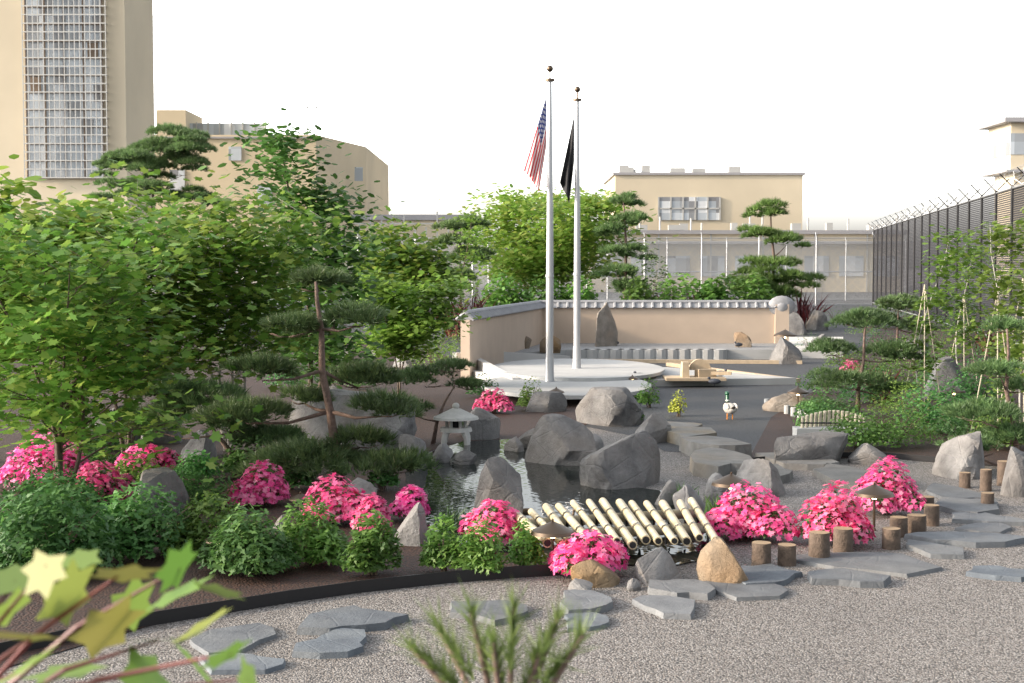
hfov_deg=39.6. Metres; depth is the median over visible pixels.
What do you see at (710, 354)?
court step cylinders
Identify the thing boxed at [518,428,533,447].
rock
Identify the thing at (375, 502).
azalea
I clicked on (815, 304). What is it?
fence frame
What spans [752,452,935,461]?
edging
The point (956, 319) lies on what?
shrub
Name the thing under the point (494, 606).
flagstone
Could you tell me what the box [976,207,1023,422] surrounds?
tree
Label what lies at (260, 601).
edging
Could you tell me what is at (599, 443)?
rock
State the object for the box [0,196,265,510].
maple
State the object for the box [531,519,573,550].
path light
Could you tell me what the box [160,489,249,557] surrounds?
shrub
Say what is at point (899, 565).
flagstone
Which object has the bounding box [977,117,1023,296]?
guard tower
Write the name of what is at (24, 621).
bed mulch
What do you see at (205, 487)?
shrub
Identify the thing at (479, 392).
shrub
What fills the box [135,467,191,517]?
rock
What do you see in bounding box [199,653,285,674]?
flagstone
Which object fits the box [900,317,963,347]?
shrub
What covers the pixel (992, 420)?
shrub
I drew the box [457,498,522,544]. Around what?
azalea
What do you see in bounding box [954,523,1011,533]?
flagstone
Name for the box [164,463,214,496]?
shrub
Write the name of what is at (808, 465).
step slab
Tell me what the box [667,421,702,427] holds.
step slab
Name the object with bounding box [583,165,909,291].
building
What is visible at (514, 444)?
rock
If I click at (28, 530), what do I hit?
shrub
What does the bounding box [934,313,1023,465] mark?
pine
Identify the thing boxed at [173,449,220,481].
shrub
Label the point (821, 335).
rock
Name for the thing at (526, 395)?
shrub
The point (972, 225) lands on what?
fence slats
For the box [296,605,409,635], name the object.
flagstone
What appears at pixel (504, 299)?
shrub
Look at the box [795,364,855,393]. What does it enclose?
shrub
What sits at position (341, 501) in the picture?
azalea
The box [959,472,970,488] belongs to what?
log stub
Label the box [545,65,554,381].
flagpole
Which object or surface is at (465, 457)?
rock
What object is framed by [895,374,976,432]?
shrub
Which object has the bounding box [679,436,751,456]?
step slab
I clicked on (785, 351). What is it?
rock
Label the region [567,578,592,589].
rock
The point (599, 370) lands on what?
flag pad
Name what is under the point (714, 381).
pigeon
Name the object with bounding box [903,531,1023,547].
flagstone
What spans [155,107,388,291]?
building
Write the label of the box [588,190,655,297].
pine
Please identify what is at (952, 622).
ground
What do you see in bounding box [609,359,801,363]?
diagonal kerb
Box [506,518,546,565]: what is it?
shrub
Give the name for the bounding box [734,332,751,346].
court rock
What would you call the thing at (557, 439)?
rock
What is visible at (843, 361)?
shrub
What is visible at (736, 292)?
hedge
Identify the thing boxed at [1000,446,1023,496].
rock
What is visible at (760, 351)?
flag court platform
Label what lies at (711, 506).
iris
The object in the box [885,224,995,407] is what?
tree
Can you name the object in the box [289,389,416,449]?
rock
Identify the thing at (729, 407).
walking drake
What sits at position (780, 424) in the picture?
bed mulch
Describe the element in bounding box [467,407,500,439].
rock
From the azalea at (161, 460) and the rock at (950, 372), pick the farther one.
the rock at (950, 372)
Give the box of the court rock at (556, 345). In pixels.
[540,336,560,352]
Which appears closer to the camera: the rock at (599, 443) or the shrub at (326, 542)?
the shrub at (326, 542)
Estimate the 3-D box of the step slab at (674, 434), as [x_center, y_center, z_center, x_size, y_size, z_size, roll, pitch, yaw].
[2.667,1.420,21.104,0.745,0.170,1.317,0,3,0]
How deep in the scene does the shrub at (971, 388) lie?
27.07 m
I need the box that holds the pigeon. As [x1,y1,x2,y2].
[707,377,720,385]
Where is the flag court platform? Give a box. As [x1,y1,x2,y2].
[472,343,795,386]
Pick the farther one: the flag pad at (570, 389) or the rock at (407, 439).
the flag pad at (570, 389)
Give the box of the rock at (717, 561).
[696,536,747,582]
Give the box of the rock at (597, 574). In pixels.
[570,559,619,587]
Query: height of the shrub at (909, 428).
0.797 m
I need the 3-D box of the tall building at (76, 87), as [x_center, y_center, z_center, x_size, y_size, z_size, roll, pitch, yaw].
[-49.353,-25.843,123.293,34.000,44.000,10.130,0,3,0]
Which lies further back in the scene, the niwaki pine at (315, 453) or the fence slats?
the fence slats
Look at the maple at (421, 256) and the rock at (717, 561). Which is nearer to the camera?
the rock at (717, 561)
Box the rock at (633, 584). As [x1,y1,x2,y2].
[627,578,640,590]
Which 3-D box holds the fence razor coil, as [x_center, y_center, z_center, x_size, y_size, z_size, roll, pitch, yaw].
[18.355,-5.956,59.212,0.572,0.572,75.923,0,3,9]
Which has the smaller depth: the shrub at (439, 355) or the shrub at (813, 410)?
the shrub at (813, 410)
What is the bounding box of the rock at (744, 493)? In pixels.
[732,488,756,505]
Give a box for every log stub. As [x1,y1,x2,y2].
[751,540,770,565]
[777,543,795,566]
[808,530,829,557]
[833,526,852,551]
[882,527,900,549]
[890,516,907,537]
[907,513,926,532]
[921,495,933,506]
[924,504,939,526]
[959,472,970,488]
[980,469,991,491]
[981,492,993,503]
[997,460,1006,485]
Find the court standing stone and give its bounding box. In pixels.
[595,302,617,346]
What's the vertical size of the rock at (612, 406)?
0.710 m
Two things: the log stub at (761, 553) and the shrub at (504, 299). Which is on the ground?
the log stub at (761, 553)
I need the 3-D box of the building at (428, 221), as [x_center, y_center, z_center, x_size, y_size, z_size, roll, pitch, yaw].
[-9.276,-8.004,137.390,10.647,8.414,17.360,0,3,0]
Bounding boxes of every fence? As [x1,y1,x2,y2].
[139,242,1022,298]
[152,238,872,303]
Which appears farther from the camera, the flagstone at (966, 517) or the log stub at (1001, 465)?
the log stub at (1001, 465)
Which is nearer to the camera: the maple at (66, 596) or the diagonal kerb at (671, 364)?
the maple at (66, 596)
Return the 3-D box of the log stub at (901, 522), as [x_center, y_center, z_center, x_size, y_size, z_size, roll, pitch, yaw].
[3.743,1.793,13.772,0.170,0.188,0.172,0,3,0]
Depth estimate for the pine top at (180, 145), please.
59.04 m
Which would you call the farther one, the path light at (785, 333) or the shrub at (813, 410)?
the path light at (785, 333)
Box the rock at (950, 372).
[923,356,973,400]
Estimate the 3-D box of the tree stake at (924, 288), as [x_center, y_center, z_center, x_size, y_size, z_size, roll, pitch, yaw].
[7.317,0.148,25.066,0.694,2.302,0.677,0,3,0]
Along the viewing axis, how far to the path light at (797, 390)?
25.34 m
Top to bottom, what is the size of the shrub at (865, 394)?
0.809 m
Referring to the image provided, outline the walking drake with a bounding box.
[723,391,737,418]
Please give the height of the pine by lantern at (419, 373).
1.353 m
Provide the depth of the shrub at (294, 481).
16.46 m
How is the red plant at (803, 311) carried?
on the grey ground gravel
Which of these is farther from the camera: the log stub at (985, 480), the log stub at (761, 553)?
the log stub at (985, 480)
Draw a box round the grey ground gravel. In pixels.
[49,288,1008,451]
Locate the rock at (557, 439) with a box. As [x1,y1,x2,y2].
[525,413,595,465]
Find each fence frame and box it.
[128,232,874,305]
[190,237,1013,300]
[868,164,1023,343]
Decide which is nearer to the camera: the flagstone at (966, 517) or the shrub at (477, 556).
the shrub at (477, 556)
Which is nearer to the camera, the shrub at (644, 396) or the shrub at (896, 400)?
the shrub at (896, 400)
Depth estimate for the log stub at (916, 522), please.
13.86 m
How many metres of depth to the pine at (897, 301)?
39.75 m
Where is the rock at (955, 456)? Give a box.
[932,431,984,479]
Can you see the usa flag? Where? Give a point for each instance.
(533, 168)
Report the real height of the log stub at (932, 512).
0.206 m
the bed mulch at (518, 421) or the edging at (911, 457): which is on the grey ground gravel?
the bed mulch at (518, 421)
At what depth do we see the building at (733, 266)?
96.86 m
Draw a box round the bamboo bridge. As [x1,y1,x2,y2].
[514,497,717,548]
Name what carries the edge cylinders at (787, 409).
on the bed mulch at (780, 424)
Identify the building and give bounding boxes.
[0,0,155,294]
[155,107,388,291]
[353,211,470,295]
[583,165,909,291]
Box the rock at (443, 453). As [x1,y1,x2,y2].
[433,443,452,462]
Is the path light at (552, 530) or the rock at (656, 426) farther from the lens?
the rock at (656, 426)
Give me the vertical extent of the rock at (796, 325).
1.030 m
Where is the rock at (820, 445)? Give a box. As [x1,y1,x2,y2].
[774,431,847,463]
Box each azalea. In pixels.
[0,428,94,488]
[76,460,136,501]
[112,444,182,471]
[224,459,290,506]
[300,472,367,524]
[349,492,392,530]
[388,484,430,518]
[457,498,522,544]
[472,386,514,412]
[546,529,629,575]
[699,479,801,540]
[795,480,875,543]
[839,358,860,370]
[848,455,925,514]
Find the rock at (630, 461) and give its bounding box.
[579,430,659,489]
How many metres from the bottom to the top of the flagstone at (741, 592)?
0.030 m
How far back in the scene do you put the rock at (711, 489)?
15.77 m
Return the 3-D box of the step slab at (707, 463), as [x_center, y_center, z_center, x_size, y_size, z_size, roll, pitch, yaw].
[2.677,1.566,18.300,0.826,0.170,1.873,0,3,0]
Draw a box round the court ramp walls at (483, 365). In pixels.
[452,337,842,379]
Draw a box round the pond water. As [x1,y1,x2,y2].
[405,439,720,564]
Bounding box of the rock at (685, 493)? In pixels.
[672,485,706,512]
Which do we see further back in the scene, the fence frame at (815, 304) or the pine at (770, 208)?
the fence frame at (815, 304)
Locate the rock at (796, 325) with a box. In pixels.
[789,312,807,334]
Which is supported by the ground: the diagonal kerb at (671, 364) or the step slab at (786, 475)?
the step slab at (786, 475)
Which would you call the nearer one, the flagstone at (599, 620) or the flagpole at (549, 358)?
the flagstone at (599, 620)
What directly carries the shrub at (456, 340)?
on the grey ground gravel
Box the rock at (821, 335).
[811,334,826,345]
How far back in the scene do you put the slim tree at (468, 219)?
54.25 m
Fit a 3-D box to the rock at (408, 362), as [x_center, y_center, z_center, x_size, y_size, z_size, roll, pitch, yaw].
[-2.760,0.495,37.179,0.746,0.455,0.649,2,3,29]
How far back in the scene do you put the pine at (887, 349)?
25.08 m
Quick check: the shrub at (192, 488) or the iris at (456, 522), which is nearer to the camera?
the iris at (456, 522)
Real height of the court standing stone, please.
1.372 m
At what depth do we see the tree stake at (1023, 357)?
22.98 m
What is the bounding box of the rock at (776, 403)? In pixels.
[762,393,808,411]
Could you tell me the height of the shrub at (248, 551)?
0.633 m
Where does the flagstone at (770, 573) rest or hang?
on the ground
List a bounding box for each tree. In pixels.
[339,250,405,299]
[444,212,497,302]
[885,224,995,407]
[935,240,1010,365]
[957,213,1023,446]
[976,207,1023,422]
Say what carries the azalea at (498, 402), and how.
on the bed mulch at (518, 421)
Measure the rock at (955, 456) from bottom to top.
0.637 m
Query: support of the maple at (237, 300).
on the bed mulch at (24, 621)
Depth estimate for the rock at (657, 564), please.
11.75 m
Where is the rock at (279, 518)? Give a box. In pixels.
[273,514,293,533]
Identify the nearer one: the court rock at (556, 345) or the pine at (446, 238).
the court rock at (556, 345)
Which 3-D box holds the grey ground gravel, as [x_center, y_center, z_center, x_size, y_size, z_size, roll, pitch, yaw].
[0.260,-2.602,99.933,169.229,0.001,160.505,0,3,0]
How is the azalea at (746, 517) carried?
on the ground
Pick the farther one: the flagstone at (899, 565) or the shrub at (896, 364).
the shrub at (896, 364)
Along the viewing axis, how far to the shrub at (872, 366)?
32.65 m
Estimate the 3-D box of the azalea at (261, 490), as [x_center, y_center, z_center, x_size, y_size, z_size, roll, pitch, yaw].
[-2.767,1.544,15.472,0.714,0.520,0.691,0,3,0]
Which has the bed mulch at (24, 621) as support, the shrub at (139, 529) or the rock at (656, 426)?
the shrub at (139, 529)
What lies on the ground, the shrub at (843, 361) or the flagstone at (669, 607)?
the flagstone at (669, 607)
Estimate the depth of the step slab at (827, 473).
17.42 m
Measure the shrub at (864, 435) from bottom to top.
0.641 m
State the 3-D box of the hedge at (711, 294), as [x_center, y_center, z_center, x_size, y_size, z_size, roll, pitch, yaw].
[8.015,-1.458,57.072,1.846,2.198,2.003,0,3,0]
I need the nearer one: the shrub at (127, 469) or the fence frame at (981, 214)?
the shrub at (127, 469)
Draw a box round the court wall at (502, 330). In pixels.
[455,296,794,377]
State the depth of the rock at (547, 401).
25.54 m
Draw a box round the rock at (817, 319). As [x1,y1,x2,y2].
[805,310,827,329]
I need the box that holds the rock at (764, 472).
[736,458,784,497]
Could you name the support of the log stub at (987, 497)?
on the ground
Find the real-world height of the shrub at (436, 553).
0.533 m
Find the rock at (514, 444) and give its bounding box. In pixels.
[504,436,523,451]
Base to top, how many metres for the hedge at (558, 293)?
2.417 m
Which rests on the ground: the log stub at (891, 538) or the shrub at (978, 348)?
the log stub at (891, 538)
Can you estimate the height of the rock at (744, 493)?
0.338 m
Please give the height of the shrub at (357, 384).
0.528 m
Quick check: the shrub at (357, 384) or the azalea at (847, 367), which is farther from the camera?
the azalea at (847, 367)
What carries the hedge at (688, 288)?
on the grey ground gravel
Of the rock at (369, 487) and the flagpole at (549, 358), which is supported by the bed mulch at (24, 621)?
the rock at (369, 487)
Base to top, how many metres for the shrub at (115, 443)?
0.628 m
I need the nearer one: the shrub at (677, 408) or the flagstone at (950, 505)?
the flagstone at (950, 505)
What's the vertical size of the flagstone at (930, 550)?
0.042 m
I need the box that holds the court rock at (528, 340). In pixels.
[525,336,531,348]
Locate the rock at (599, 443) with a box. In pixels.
[593,433,603,450]
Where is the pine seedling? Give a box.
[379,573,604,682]
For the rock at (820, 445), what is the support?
on the bed mulch at (780, 424)
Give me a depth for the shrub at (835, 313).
69.35 m
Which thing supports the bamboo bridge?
on the pond water
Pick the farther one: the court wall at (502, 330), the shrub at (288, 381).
the court wall at (502, 330)
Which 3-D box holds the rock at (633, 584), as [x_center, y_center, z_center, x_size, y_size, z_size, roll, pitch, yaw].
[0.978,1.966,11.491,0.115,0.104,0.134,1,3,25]
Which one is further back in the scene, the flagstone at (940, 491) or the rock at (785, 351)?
the rock at (785, 351)
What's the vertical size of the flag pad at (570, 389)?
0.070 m
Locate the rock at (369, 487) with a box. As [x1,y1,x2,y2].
[344,477,376,499]
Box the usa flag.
[524,96,546,190]
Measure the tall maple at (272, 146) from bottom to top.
5.374 m
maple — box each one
[0,154,190,379]
[0,169,331,453]
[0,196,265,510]
[0,540,256,682]
[47,159,414,450]
[198,108,426,388]
[325,268,490,393]
[341,214,490,314]
[434,183,678,299]
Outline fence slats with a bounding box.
[873,186,1023,342]
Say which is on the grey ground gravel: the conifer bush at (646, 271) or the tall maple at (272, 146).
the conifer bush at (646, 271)
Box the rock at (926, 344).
[903,339,930,359]
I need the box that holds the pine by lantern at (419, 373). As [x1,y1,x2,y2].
[392,355,492,443]
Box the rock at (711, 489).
[703,473,729,502]
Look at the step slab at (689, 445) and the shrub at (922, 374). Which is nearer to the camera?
the step slab at (689, 445)
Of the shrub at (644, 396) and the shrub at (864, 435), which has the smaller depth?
the shrub at (864, 435)
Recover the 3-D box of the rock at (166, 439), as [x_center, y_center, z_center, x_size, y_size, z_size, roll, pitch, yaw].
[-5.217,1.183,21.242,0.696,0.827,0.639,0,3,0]
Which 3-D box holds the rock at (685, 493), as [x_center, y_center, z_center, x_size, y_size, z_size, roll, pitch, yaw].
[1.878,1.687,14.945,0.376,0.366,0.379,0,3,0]
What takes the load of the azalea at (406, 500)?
on the bed mulch at (24, 621)
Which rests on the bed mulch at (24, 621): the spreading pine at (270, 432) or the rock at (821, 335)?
the spreading pine at (270, 432)
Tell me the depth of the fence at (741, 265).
111.83 m
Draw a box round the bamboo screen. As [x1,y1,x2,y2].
[792,410,865,438]
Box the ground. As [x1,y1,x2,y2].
[0,270,1023,682]
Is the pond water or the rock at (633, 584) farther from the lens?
the pond water
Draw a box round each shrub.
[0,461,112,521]
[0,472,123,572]
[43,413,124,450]
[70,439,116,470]
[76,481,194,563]
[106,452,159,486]
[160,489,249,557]
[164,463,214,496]
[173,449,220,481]
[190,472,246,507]
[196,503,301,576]
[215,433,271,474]
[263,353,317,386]
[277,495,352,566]
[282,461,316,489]
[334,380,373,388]
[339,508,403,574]
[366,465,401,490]
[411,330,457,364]
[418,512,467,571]
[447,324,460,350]
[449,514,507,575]
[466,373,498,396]
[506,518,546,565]
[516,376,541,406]
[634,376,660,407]
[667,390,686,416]
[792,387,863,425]
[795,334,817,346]
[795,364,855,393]
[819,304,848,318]
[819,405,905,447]
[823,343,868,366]
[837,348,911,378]
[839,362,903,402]
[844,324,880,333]
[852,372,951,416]
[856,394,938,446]
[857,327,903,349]
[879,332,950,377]
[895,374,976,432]
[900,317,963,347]
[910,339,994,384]
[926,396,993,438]
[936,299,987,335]
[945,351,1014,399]
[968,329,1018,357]
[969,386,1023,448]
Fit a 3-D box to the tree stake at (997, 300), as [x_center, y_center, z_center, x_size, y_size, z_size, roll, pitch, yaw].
[7.028,0.422,20.463,0.694,2.234,0.677,0,3,0]
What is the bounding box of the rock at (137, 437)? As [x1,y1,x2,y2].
[88,405,140,446]
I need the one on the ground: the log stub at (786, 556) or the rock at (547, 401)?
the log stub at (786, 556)
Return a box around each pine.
[120,373,309,474]
[183,263,442,485]
[430,212,496,307]
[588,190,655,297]
[722,197,826,300]
[790,306,923,413]
[855,292,937,359]
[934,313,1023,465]
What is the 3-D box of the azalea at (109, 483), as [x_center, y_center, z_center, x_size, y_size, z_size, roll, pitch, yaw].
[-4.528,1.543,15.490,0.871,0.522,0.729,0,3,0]
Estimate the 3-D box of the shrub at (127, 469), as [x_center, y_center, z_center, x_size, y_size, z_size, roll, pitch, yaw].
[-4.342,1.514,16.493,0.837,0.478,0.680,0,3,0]
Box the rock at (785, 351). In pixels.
[769,337,801,363]
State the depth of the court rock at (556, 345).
38.99 m
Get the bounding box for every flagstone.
[189,623,276,654]
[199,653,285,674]
[292,628,366,658]
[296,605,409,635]
[449,600,528,625]
[560,589,612,613]
[564,612,609,631]
[631,595,695,619]
[647,579,715,600]
[704,581,788,600]
[741,563,802,585]
[776,552,943,577]
[807,568,891,587]
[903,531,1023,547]
[905,539,963,558]
[925,483,997,500]
[935,497,999,514]
[951,512,1023,525]
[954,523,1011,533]
[965,565,1023,582]
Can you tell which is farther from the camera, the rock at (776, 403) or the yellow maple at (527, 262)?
the yellow maple at (527, 262)
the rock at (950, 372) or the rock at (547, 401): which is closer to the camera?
the rock at (547, 401)
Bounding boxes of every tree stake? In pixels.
[903,285,939,403]
[951,296,977,385]
[970,293,1012,449]
[1001,278,1023,421]
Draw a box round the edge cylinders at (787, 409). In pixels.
[764,398,806,417]
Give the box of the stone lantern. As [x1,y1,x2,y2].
[433,403,478,444]
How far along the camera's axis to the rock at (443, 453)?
18.94 m
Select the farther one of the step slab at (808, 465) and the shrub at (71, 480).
the step slab at (808, 465)
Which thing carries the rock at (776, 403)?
on the bed mulch at (780, 424)
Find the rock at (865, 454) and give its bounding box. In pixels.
[848,443,887,465]
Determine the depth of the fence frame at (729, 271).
111.85 m
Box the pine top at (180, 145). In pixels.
[85,121,219,269]
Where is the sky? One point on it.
(880, 105)
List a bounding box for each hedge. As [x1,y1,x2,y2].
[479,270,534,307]
[520,274,568,300]
[561,275,598,299]
[620,275,655,299]
[654,272,704,299]
[697,278,729,299]
[700,271,753,299]
[737,272,776,299]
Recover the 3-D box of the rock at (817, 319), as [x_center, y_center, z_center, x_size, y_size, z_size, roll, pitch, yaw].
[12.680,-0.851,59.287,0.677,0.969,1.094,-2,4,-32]
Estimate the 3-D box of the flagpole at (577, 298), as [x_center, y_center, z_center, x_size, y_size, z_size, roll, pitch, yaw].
[1.487,-2.593,32.484,0.200,6.422,0.200,0,3,0]
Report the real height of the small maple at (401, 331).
2.637 m
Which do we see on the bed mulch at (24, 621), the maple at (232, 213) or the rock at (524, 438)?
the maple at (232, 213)
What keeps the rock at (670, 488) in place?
on the ground
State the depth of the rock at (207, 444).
19.32 m
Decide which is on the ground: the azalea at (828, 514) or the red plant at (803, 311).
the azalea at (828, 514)
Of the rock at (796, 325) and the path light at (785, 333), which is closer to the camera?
the path light at (785, 333)
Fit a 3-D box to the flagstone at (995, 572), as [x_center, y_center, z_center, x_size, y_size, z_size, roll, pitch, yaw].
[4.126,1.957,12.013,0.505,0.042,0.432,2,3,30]
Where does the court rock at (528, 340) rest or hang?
on the flag court platform
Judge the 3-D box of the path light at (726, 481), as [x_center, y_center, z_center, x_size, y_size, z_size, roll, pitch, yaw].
[2.254,1.589,14.627,0.416,0.506,0.416,0,3,0]
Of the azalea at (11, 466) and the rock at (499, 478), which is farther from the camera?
the azalea at (11, 466)
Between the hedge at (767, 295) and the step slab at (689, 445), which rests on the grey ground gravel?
the hedge at (767, 295)
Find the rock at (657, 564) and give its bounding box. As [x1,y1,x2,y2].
[635,546,681,584]
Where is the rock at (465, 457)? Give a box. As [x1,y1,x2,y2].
[453,449,476,464]
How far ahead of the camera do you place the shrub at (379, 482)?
16.49 m
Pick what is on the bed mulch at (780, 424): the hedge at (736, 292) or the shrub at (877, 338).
the shrub at (877, 338)
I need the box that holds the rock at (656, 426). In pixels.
[635,413,670,442]
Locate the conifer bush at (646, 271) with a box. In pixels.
[618,241,675,299]
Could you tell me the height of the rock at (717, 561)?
0.430 m
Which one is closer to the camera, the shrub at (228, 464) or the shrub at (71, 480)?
the shrub at (71, 480)
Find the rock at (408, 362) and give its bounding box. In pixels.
[393,355,420,367]
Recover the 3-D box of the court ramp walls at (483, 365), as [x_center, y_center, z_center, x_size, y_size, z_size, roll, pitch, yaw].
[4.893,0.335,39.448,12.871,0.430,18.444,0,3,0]
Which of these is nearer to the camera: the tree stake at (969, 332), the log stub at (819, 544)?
the log stub at (819, 544)
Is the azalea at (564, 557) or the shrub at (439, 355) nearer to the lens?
the azalea at (564, 557)
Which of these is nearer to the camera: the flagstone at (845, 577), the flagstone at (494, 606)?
the flagstone at (494, 606)
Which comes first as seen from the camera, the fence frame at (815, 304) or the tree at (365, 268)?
the tree at (365, 268)
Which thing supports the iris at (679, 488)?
on the pond water
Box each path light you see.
[289,491,309,511]
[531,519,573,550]
[550,387,564,392]
[711,472,750,505]
[774,329,796,338]
[787,386,808,403]
[854,482,894,530]
[942,386,965,400]
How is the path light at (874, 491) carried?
on the ground
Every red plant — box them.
[428,282,495,336]
[786,288,833,327]
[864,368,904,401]
[963,326,1009,355]
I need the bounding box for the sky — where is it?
[153,0,1023,269]
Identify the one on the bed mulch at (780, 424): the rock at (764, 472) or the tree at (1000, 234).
the tree at (1000, 234)
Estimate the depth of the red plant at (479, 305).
53.17 m
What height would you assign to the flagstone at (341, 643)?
0.042 m
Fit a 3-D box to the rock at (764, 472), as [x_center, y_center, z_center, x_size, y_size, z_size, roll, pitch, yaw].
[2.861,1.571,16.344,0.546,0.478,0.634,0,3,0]
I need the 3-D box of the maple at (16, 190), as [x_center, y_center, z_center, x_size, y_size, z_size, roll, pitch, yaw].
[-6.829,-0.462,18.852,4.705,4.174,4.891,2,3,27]
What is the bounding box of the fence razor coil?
[871,165,1023,228]
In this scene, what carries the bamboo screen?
on the bed mulch at (780, 424)
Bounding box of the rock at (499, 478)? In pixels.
[472,456,523,514]
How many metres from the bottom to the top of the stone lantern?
0.622 m
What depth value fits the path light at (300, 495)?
14.58 m
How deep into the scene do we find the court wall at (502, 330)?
43.57 m
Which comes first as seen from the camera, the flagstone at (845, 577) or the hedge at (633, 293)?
the flagstone at (845, 577)
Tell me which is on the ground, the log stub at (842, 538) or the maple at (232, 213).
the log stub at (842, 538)
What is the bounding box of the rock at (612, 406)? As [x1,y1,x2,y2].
[575,387,643,426]
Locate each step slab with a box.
[666,427,716,445]
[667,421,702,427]
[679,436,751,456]
[689,448,752,478]
[736,464,792,483]
[754,452,838,470]
[812,463,864,491]
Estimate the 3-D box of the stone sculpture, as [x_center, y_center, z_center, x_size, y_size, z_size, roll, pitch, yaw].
[4.061,0.613,31.124,1.454,0.440,0.800,0,3,0]
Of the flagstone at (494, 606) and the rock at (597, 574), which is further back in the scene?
the rock at (597, 574)
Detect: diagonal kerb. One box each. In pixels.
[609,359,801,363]
[666,362,799,382]
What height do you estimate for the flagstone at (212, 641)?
0.030 m
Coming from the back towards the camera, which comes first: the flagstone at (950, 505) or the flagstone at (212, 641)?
the flagstone at (950, 505)
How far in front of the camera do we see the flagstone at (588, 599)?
10.86 m
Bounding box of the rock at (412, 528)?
[394,502,427,546]
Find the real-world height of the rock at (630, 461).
0.742 m
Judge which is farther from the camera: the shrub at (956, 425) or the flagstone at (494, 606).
the shrub at (956, 425)
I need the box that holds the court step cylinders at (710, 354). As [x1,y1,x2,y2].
[572,349,726,359]
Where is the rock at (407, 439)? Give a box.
[398,434,426,465]
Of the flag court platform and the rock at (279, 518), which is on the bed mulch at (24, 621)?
the rock at (279, 518)
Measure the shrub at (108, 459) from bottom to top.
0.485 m
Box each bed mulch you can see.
[0,336,547,668]
[422,396,638,450]
[752,306,1023,464]
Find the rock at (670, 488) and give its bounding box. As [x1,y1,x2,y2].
[655,480,678,505]
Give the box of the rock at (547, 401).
[525,391,566,412]
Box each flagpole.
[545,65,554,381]
[573,86,581,368]
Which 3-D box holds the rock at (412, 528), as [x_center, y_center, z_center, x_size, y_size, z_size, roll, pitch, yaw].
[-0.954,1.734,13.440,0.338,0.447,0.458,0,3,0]
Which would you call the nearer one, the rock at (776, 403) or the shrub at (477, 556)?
the shrub at (477, 556)
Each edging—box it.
[0,564,561,656]
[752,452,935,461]
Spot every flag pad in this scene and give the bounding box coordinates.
[481,376,651,398]
[491,359,663,380]
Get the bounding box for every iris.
[428,503,469,532]
[666,480,698,494]
[704,491,733,514]
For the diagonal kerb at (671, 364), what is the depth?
34.56 m
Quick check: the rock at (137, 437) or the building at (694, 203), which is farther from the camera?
the building at (694, 203)
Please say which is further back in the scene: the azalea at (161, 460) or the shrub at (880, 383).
the shrub at (880, 383)
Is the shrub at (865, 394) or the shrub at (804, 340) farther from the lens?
the shrub at (804, 340)
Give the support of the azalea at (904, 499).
on the ground
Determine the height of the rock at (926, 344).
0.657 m
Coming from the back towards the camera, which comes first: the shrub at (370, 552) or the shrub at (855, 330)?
the shrub at (855, 330)
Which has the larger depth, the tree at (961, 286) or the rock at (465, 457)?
the tree at (961, 286)
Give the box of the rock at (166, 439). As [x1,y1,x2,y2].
[141,414,182,443]
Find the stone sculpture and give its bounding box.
[662,359,731,380]
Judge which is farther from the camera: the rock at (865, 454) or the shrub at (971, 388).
the shrub at (971, 388)
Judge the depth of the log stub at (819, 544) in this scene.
12.61 m
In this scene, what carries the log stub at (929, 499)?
on the ground
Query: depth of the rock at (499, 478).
14.53 m
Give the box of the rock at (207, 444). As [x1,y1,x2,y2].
[180,429,216,459]
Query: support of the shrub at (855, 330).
on the grey ground gravel
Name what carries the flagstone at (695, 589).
on the ground
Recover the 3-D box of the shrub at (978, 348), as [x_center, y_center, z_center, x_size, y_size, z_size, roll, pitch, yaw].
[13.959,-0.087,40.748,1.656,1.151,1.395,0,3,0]
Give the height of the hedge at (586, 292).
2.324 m

